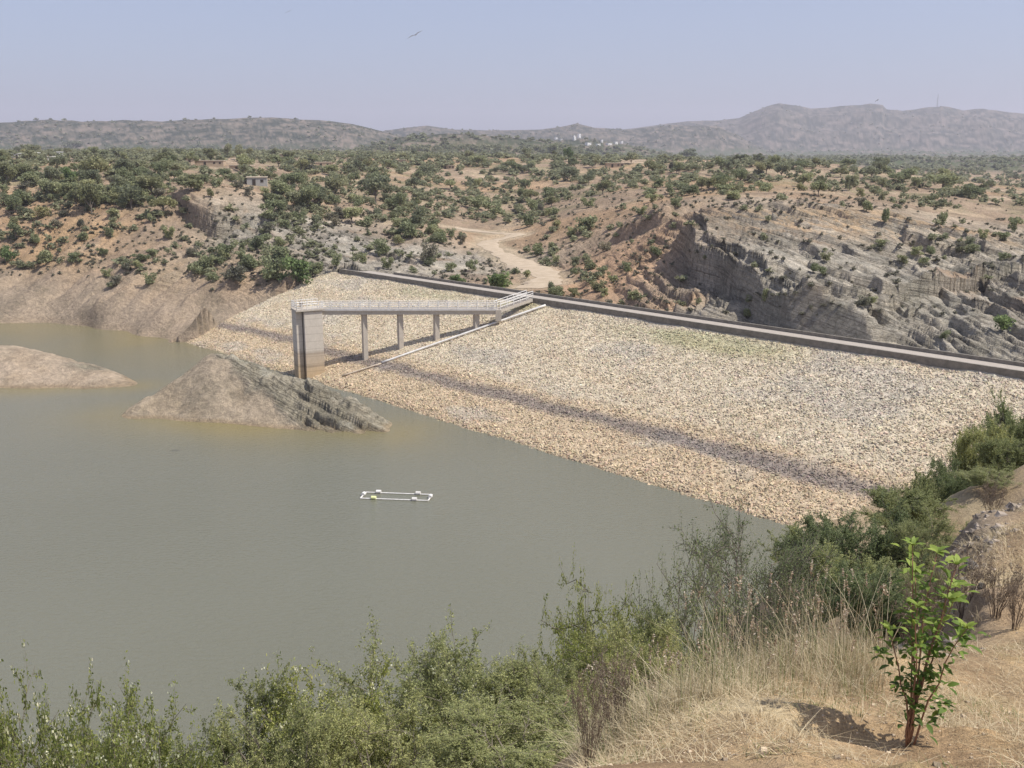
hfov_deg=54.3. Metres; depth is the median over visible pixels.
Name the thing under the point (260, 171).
acacia tree
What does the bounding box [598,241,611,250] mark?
shrub
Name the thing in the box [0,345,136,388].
bare island
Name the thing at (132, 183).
acacia tree
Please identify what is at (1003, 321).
shrub
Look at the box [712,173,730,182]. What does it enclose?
acacia tree
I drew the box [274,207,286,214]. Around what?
shrub
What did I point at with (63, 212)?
shrub
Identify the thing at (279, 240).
shrub
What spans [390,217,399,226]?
shrub
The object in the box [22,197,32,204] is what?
shrub
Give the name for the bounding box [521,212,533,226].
shrub
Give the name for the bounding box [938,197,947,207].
shrub
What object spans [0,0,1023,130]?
sky
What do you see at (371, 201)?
shrub
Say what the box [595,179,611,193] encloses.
acacia tree
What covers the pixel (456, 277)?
shrub
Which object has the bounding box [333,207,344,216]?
shrub
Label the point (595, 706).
dead shrub
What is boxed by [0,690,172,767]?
bush
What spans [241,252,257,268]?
shrub
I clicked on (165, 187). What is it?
shrub
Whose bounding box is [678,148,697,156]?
acacia tree
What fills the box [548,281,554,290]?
shrub
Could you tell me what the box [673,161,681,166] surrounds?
acacia tree
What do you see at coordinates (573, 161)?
acacia tree
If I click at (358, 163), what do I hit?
acacia tree
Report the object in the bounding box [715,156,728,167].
acacia tree
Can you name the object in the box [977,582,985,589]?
boulder
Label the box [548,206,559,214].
shrub
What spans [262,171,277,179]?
acacia tree
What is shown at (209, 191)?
shrub
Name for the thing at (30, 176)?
acacia tree
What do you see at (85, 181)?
acacia tree
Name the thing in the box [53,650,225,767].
bush
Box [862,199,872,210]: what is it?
shrub
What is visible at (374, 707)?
bush
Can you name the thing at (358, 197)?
shrub
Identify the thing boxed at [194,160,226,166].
mud house
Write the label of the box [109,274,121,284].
shrub
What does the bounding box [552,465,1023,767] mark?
hillside
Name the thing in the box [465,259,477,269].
shrub
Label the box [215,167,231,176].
acacia tree
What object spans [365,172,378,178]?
acacia tree
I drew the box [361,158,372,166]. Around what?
acacia tree
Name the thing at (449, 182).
acacia tree
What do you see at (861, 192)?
shrub
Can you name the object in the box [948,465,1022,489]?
bush
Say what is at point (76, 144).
acacia tree
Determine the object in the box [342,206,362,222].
acacia tree
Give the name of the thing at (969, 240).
shrub
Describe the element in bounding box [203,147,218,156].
acacia tree
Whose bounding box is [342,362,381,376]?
silted pipe
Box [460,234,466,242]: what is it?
shrub
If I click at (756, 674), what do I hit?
dry grass
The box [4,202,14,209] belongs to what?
shrub
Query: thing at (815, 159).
acacia tree
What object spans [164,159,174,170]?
acacia tree
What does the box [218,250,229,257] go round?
shrub
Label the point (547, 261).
shrub
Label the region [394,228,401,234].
shrub
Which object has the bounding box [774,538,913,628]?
bush
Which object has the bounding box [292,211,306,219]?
shrub
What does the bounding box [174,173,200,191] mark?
acacia tree
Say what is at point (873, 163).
acacia tree
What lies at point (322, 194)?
acacia tree
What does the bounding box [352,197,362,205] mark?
shrub
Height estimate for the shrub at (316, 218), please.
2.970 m
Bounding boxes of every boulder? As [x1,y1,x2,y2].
[965,559,977,570]
[973,536,980,541]
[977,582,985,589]
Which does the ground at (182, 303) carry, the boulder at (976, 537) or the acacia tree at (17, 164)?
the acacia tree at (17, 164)
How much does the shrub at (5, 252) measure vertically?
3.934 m
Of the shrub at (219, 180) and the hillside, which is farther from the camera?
the shrub at (219, 180)
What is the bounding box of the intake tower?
[291,298,324,378]
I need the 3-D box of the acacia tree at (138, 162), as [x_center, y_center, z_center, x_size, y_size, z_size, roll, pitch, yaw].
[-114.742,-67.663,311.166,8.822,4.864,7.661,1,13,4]
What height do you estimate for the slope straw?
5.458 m
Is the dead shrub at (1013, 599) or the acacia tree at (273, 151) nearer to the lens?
the dead shrub at (1013, 599)
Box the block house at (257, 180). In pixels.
[246,176,267,186]
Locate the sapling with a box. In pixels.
[868,536,990,746]
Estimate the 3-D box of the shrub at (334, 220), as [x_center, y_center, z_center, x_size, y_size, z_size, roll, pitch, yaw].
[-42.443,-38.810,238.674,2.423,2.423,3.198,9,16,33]
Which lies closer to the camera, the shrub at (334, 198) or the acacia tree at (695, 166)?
the shrub at (334, 198)
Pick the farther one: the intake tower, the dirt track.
the dirt track
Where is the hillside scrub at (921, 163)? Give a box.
[0,104,1023,169]
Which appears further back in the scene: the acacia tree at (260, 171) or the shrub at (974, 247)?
the acacia tree at (260, 171)
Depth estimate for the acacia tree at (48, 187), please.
256.15 m
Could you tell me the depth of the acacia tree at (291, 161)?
399.33 m
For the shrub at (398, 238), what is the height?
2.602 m
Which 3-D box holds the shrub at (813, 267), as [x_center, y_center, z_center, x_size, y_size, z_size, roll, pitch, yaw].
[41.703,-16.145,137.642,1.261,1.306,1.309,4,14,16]
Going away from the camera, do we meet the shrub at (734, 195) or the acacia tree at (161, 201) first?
the shrub at (734, 195)
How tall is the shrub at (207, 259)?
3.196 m
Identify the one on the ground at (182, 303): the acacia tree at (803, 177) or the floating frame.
the acacia tree at (803, 177)
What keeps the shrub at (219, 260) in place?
on the ground at (182, 303)
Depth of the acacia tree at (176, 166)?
304.68 m
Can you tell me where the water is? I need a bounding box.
[0,323,804,767]
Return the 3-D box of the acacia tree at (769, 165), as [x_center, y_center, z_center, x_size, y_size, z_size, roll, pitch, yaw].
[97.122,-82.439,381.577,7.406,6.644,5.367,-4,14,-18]
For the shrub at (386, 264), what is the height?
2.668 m
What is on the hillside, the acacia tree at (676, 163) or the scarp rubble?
the scarp rubble
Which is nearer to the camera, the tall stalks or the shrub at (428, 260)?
the tall stalks
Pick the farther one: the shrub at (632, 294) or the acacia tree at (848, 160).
the acacia tree at (848, 160)
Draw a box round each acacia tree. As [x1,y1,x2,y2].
[0,150,10,160]
[0,155,7,160]
[0,161,17,183]
[4,189,25,205]
[7,222,24,237]
[10,162,26,175]
[12,191,32,202]
[14,164,34,174]
[16,171,39,181]
[19,144,39,151]
[20,149,37,158]
[37,179,57,193]
[44,166,59,179]
[45,180,60,193]
[47,155,66,168]
[55,182,73,192]
[60,166,78,178]
[61,140,82,148]
[62,148,71,152]
[66,187,81,205]
[74,182,102,212]
[76,169,101,180]
[77,155,112,172]
[79,178,95,185]
[87,146,99,153]
[90,153,103,158]
[98,150,109,154]
[110,148,128,156]
[111,173,128,184]
[114,166,132,178]
[114,184,142,208]
[115,158,134,170]
[119,151,127,158]
[128,179,144,189]
[132,159,151,167]
[132,167,147,176]
[134,174,163,195]
[136,165,150,172]
[148,196,177,213]
[150,161,168,173]
[151,152,171,160]
[161,147,174,154]
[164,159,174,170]
[167,154,177,161]
[170,162,188,170]
[172,169,185,177]
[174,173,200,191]
[182,151,199,162]
[198,174,208,184]
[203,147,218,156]
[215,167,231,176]
[223,143,231,156]
[234,144,245,154]
[236,153,255,164]
[237,164,249,172]
[243,147,252,153]
[255,168,265,175]
[257,198,286,210]
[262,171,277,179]
[268,148,277,153]
[268,179,294,194]
[269,154,285,165]
[280,172,305,184]
[282,151,294,157]
[284,158,296,164]
[285,190,301,205]
[293,158,309,169]
[294,172,307,183]
[297,183,321,207]
[305,164,315,169]
[309,154,317,160]
[314,186,327,205]
[322,171,347,194]
[325,164,339,170]
[342,164,357,172]
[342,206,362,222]
[347,171,360,179]
[352,159,366,169]
[354,174,395,200]
[356,153,366,160]
[356,179,368,185]
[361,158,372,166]
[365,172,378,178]
[368,167,381,173]
[381,160,397,168]
[385,192,408,207]
[397,152,406,157]
[404,176,423,187]
[411,196,421,203]
[413,170,426,176]
[414,153,431,160]
[444,178,456,188]
[464,150,473,156]
[469,155,487,165]
[473,178,481,184]
[489,167,500,171]
[504,183,514,192]
[507,161,521,168]
[517,187,527,194]
[520,179,530,187]
[521,162,534,172]
[522,147,531,157]
[522,189,538,198]
[543,186,554,196]
[543,196,559,206]
[546,143,558,153]
[558,166,577,180]
[563,147,573,157]
[567,157,579,165]
[582,170,594,184]
[590,153,600,164]
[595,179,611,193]
[624,152,637,163]
[644,160,663,170]
[671,164,684,173]
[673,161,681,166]
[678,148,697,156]
[689,164,701,169]
[694,176,707,189]
[705,177,716,190]
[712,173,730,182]
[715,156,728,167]
[717,179,726,185]
[722,161,733,169]
[725,158,736,164]
[731,168,747,179]
[732,154,751,159]
[752,153,764,160]
[754,162,766,171]
[759,160,774,173]
[768,154,780,165]
[773,161,790,174]
[791,160,808,165]
[797,172,814,183]
[810,179,827,195]
[811,157,821,162]
[814,175,825,180]
[834,167,849,176]
[840,158,855,163]
[844,173,859,189]
[864,165,879,176]
[868,185,879,195]
[871,157,890,165]
[875,160,886,169]
[876,176,887,185]
[887,168,918,183]
[910,176,922,188]
[926,173,958,186]
[936,167,955,175]
[961,183,985,194]
[975,183,988,188]
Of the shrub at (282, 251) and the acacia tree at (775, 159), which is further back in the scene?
the acacia tree at (775, 159)
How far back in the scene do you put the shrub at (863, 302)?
126.38 m
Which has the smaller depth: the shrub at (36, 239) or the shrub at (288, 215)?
the shrub at (36, 239)
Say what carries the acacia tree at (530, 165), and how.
on the ground at (182, 303)
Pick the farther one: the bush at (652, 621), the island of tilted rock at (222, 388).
the island of tilted rock at (222, 388)
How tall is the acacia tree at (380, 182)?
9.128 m
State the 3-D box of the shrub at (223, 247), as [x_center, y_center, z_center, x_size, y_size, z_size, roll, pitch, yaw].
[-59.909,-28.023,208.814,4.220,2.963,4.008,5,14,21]
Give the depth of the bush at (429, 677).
8.54 m
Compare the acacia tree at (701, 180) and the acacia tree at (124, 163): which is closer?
the acacia tree at (701, 180)
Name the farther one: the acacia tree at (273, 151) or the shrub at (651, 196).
the acacia tree at (273, 151)
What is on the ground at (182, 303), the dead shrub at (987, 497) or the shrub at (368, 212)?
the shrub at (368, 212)
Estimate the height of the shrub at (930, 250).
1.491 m
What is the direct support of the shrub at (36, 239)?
on the ground at (182, 303)
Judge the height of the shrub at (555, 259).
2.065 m
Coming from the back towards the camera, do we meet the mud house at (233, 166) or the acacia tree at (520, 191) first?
the mud house at (233, 166)
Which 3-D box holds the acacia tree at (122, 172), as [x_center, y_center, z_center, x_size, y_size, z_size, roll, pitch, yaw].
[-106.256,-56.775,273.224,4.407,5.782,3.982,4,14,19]
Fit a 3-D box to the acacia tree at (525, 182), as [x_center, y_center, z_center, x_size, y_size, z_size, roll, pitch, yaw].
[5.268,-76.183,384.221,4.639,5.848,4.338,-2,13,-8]
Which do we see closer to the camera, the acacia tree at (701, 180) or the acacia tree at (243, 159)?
the acacia tree at (701, 180)
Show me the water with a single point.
(198, 561)
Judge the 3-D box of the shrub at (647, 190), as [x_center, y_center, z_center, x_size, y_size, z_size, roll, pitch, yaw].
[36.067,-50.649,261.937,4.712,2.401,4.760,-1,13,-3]
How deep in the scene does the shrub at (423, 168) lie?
435.77 m
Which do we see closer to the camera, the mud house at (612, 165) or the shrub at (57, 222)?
the shrub at (57, 222)
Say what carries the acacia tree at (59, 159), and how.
on the ground at (182, 303)
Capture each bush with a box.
[0,639,106,767]
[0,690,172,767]
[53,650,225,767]
[152,718,257,767]
[158,651,362,767]
[206,691,379,767]
[244,643,432,767]
[290,684,470,767]
[321,603,537,767]
[397,640,589,767]
[409,680,601,767]
[481,635,599,758]
[533,546,640,704]
[535,616,684,722]
[553,609,712,717]
[613,511,758,673]
[629,582,738,682]
[662,486,843,666]
[733,541,833,661]
[758,521,844,593]
[774,489,934,592]
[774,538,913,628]
[815,552,939,652]
[853,485,966,536]
[882,465,946,513]
[883,500,971,577]
[894,556,962,628]
[920,455,979,500]
[945,418,1015,485]
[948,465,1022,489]
[966,385,1023,451]
[970,435,1023,479]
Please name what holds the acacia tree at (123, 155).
on the ground at (182, 303)
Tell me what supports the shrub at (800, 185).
on the ground at (182, 303)
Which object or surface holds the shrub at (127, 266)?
on the ground at (182, 303)
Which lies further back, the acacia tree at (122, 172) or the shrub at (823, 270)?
the acacia tree at (122, 172)
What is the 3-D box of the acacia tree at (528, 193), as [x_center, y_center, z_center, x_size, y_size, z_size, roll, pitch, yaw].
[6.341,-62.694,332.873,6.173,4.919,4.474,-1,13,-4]
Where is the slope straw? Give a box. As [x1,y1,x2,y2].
[942,503,1023,645]
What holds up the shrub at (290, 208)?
on the ground at (182, 303)
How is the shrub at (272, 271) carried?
on the ground at (182, 303)
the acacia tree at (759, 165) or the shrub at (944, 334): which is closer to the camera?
the shrub at (944, 334)
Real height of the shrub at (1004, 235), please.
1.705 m
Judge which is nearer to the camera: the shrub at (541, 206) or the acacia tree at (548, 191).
the shrub at (541, 206)
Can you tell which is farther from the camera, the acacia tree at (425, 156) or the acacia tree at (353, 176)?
the acacia tree at (425, 156)
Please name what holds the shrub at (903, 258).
on the ground at (182, 303)
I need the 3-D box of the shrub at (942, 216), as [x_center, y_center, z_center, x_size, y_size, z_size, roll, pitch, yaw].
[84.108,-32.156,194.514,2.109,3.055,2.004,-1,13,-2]
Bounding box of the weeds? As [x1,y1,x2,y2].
[0,185,1023,314]
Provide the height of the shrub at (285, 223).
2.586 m
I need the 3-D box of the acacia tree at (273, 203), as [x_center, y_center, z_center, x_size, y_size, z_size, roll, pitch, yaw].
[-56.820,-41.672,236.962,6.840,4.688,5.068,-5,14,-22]
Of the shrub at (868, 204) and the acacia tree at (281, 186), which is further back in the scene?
the acacia tree at (281, 186)
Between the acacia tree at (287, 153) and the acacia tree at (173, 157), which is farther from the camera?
the acacia tree at (287, 153)
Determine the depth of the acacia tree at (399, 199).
274.80 m
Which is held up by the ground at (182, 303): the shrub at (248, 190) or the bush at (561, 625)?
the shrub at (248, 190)
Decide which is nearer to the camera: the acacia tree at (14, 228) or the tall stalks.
the tall stalks
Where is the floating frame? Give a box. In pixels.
[360,490,432,500]
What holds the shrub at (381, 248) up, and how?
on the ground at (182, 303)
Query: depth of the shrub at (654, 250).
177.21 m
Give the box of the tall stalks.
[572,565,918,730]
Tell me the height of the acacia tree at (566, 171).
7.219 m
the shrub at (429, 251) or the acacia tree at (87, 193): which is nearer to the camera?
the shrub at (429, 251)
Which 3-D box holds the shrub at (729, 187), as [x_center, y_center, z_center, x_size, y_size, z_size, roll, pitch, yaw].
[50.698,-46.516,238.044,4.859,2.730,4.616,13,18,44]
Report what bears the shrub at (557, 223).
on the ground at (182, 303)
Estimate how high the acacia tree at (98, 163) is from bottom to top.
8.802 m
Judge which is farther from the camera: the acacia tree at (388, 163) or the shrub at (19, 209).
the acacia tree at (388, 163)
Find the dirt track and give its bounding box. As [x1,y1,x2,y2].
[454,227,562,287]
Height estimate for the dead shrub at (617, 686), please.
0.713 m
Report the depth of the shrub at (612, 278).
172.99 m
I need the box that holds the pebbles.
[583,647,1023,767]
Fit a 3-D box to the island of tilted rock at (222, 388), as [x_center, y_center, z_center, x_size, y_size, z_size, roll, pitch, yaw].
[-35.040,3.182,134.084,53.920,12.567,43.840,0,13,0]
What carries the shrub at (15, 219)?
on the ground at (182, 303)
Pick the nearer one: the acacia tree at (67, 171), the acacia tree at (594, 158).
the acacia tree at (67, 171)
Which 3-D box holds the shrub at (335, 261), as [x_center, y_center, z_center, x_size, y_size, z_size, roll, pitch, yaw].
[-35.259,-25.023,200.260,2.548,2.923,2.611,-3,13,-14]
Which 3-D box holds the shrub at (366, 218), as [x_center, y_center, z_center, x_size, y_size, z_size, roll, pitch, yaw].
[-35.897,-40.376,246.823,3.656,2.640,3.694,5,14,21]
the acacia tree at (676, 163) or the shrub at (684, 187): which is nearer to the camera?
the shrub at (684, 187)
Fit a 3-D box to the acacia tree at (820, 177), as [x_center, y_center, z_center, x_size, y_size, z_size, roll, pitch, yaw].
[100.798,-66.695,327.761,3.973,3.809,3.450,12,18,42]
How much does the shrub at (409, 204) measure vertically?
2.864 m
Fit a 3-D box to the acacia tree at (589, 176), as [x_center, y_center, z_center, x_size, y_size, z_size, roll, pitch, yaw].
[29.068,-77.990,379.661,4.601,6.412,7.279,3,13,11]
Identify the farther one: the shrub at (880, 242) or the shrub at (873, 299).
the shrub at (880, 242)
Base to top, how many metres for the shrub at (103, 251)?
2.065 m
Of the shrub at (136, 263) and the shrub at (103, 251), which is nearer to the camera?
the shrub at (136, 263)
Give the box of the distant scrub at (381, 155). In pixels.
[0,132,1023,305]
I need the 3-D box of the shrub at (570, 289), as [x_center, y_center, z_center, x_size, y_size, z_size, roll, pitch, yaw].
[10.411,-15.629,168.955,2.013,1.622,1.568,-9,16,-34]
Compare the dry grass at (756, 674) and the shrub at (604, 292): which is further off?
the shrub at (604, 292)
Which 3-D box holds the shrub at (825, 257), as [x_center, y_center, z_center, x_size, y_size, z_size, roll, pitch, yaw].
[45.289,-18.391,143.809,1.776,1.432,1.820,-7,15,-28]
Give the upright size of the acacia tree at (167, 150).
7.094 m
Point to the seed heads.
(775, 641)
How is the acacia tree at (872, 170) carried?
on the ground at (182, 303)
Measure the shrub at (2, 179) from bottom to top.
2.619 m
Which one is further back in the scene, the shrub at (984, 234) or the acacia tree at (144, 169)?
the acacia tree at (144, 169)
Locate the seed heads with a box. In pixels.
[564,560,940,723]
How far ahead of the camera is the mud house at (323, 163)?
418.30 m
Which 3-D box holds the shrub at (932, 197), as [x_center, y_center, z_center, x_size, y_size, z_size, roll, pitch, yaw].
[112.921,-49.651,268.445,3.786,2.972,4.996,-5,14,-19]
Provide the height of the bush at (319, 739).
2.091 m
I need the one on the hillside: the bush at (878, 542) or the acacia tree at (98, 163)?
the bush at (878, 542)
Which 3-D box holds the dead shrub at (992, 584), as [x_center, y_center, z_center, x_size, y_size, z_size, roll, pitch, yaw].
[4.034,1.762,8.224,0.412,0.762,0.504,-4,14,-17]
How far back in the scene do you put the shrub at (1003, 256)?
155.12 m
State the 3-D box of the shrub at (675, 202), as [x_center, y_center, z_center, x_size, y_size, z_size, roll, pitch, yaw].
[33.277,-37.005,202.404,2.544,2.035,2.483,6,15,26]
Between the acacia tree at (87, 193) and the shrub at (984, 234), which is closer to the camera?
the shrub at (984, 234)
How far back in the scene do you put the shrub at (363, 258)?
205.61 m
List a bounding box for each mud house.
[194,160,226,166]
[228,165,254,169]
[315,162,331,165]
[440,165,455,168]
[605,163,623,167]
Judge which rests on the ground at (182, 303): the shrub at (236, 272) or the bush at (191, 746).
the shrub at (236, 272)
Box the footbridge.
[319,290,532,359]
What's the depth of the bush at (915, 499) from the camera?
28.23 m
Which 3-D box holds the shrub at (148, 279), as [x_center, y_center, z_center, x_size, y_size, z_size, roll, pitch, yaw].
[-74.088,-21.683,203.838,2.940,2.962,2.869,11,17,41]
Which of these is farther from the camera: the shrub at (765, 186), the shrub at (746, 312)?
the shrub at (765, 186)
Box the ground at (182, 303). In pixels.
[0,103,1023,361]
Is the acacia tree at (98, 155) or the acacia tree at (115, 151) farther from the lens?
the acacia tree at (115, 151)
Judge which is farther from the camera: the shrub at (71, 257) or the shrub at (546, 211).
the shrub at (546, 211)
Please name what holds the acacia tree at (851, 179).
on the ground at (182, 303)
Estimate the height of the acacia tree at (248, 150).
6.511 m
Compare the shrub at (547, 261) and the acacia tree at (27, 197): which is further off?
the acacia tree at (27, 197)
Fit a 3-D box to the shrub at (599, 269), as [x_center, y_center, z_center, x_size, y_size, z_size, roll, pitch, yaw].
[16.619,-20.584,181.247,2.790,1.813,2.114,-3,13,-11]
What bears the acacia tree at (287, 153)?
on the ground at (182, 303)
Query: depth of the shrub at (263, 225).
222.77 m
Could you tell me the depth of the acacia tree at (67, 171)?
267.71 m
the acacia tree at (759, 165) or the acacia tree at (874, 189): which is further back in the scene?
the acacia tree at (759, 165)
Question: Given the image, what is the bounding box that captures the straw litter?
[535,625,1023,767]
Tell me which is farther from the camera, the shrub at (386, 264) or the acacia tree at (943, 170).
the acacia tree at (943, 170)
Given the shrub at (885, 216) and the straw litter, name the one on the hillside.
the straw litter
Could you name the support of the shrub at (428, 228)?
on the ground at (182, 303)
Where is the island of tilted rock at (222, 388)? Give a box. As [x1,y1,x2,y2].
[121,354,391,433]
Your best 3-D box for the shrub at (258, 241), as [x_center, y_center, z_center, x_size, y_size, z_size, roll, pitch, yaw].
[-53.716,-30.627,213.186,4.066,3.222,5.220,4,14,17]
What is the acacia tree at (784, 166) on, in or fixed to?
on the ground at (182, 303)
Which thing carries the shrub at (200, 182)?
on the ground at (182, 303)
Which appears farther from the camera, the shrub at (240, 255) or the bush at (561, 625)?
the shrub at (240, 255)
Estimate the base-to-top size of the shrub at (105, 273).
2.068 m
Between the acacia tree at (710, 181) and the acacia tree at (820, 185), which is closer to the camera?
the acacia tree at (820, 185)
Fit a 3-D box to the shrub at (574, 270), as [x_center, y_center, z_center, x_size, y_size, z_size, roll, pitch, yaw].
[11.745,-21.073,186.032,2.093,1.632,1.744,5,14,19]
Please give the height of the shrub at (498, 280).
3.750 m
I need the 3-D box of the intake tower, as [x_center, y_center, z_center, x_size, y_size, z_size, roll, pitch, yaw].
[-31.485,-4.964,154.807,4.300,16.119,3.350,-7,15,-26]
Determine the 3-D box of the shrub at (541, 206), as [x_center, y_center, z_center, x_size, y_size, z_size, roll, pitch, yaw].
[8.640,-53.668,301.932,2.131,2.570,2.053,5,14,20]
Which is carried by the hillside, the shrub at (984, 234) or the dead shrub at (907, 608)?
the dead shrub at (907, 608)
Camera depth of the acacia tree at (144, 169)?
293.37 m
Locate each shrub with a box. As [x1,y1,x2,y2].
[0,175,10,183]
[0,184,9,191]
[0,245,17,260]
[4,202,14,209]
[8,217,18,224]
[13,205,33,215]
[15,259,25,267]
[17,180,30,189]
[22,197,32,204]
[30,205,50,217]
[30,234,39,242]
[35,255,42,262]
[39,248,52,263]
[47,193,59,201]
[52,218,62,226]
[57,208,70,216]
[67,251,81,262]
[76,218,84,226]
[77,230,88,239]
[95,248,107,255]
[100,268,112,276]
[102,226,113,235]
[103,194,110,202]
[106,176,114,183]
[106,208,118,216]
[107,192,119,203]
[108,216,116,224]
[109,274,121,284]
[111,183,122,193]
[114,199,129,207]
[121,263,132,270]
[127,175,136,181]
[129,253,150,260]
[132,259,144,267]
[141,191,148,198]
[141,271,156,283]
[145,248,158,255]
[146,195,154,202]
[152,188,165,196]
[157,184,171,192]
[160,226,174,238]
[186,246,200,256]
[187,261,208,274]
[193,180,203,189]
[198,254,215,267]
[204,272,218,280]
[206,188,213,196]
[208,176,223,184]
[212,178,222,185]
[214,243,235,253]
[215,256,226,263]
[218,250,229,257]
[223,263,248,281]
[229,172,239,180]
[231,179,243,187]
[233,251,243,258]
[238,241,245,250]
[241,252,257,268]
[243,185,255,195]
[248,232,272,247]
[257,255,287,279]
[259,187,270,193]
[260,209,273,218]
[261,223,274,231]
[262,193,273,199]
[267,212,278,219]
[267,243,294,260]
[272,236,287,245]
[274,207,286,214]
[277,254,312,284]
[278,195,287,202]
[278,218,291,228]
[285,212,292,219]
[286,205,301,214]
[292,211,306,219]
[293,198,310,206]
[297,184,304,191]
[307,261,323,273]
[310,215,322,224]
[326,212,338,220]
[329,194,340,203]
[329,217,340,225]
[331,253,342,265]
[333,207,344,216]
[347,194,361,202]
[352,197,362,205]
[357,253,366,263]
[360,215,373,223]
[365,197,375,205]
[366,209,374,217]
[373,207,381,215]
[373,237,390,255]
[381,256,393,268]
[389,211,395,218]
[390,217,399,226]
[393,234,405,243]
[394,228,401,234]
[396,206,407,212]
[398,217,412,226]
[398,220,417,237]
[401,201,412,209]
[410,205,426,225]
[419,165,433,173]
[419,242,438,261]
[423,256,433,264]
[424,224,437,232]
[426,219,440,227]
[431,227,446,233]
[432,231,447,242]
[445,228,455,235]
[445,262,456,271]
[448,274,465,281]
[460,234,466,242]
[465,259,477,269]
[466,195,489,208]
[479,200,505,215]
[485,271,512,287]
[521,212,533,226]
[523,269,530,277]
[525,197,538,210]
[529,246,543,255]
[537,202,543,209]
[541,256,553,266]
[544,208,552,215]
[547,286,563,295]
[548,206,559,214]
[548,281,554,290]
[552,220,560,227]
[552,254,559,261]
[566,226,577,235]
[567,287,579,295]
[569,255,580,266]
[569,662,612,766]
[570,267,579,274]
[573,214,597,231]
[580,196,595,206]
[584,261,597,269]
[589,280,606,291]
[590,644,640,734]
[596,265,609,274]
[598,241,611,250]
[600,287,608,296]
[608,275,617,281]
[622,261,632,271]
[627,289,637,299]
[638,206,647,213]
[641,186,656,194]
[645,193,658,201]
[649,245,661,255]
[651,177,663,187]
[664,183,674,192]
[670,197,682,205]
[676,184,695,192]
[687,184,698,193]
[714,183,734,194]
[725,190,739,199]
[731,182,743,190]
[743,174,753,181]
[743,308,750,316]
[755,180,773,191]
[761,288,768,300]
[796,182,807,190]
[810,263,817,271]
[816,265,826,273]
[820,252,833,261]
[854,197,866,206]
[854,294,871,306]
[856,187,865,196]
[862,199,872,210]
[867,296,877,303]
[871,239,889,247]
[878,190,888,199]
[880,208,889,221]
[881,165,895,172]
[891,574,939,653]
[896,254,908,263]
[910,245,924,254]
[918,257,928,263]
[918,544,964,644]
[925,194,939,203]
[925,245,935,253]
[937,211,947,224]
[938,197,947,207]
[939,330,950,338]
[945,544,988,625]
[954,240,964,250]
[964,236,974,244]
[965,243,980,252]
[971,552,1023,619]
[974,473,1012,510]
[977,228,988,237]
[993,314,1015,330]
[997,231,1010,239]
[998,252,1011,259]
[1003,566,1023,630]
[1008,216,1023,230]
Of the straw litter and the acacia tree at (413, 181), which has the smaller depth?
the straw litter
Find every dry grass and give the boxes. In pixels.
[508,612,909,767]
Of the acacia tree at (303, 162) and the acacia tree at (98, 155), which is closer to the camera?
the acacia tree at (98, 155)
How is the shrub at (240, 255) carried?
on the ground at (182, 303)
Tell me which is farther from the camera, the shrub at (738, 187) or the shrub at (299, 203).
the shrub at (299, 203)
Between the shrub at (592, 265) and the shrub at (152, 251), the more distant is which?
the shrub at (152, 251)
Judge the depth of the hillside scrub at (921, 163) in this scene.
1601.72 m
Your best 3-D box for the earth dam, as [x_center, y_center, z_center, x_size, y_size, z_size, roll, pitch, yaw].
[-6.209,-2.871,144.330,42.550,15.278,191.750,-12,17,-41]
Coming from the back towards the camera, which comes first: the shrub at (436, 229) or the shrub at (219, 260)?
the shrub at (436, 229)
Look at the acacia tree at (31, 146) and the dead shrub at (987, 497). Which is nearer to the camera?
the dead shrub at (987, 497)
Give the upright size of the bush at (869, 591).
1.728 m
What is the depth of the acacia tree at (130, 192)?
239.15 m
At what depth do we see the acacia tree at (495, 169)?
463.35 m
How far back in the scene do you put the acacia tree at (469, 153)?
580.09 m
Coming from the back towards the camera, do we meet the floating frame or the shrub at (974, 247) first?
the shrub at (974, 247)
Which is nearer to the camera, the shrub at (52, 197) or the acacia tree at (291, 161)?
the shrub at (52, 197)
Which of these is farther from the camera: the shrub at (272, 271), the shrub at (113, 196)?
the shrub at (113, 196)
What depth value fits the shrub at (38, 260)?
222.29 m
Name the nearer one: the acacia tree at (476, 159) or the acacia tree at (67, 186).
the acacia tree at (67, 186)
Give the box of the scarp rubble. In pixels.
[889,499,1023,655]
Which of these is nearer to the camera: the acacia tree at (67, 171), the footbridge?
the footbridge
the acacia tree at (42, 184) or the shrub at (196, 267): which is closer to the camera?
the shrub at (196, 267)
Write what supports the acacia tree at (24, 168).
on the ground at (182, 303)
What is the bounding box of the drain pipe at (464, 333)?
[382,304,545,363]
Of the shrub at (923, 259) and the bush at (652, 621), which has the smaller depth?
the bush at (652, 621)
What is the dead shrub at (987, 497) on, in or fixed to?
on the hillside
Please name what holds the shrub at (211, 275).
on the ground at (182, 303)
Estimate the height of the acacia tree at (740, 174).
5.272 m
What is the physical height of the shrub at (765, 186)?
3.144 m
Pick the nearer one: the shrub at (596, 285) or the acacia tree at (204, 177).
the shrub at (596, 285)
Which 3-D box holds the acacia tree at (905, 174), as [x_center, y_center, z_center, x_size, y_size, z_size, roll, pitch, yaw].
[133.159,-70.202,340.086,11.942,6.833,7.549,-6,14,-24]
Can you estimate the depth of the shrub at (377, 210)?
257.29 m
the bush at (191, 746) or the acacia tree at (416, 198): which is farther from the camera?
the acacia tree at (416, 198)
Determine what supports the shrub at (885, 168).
on the ground at (182, 303)
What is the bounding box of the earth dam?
[186,269,1023,530]
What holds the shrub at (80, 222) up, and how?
on the ground at (182, 303)
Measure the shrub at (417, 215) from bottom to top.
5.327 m

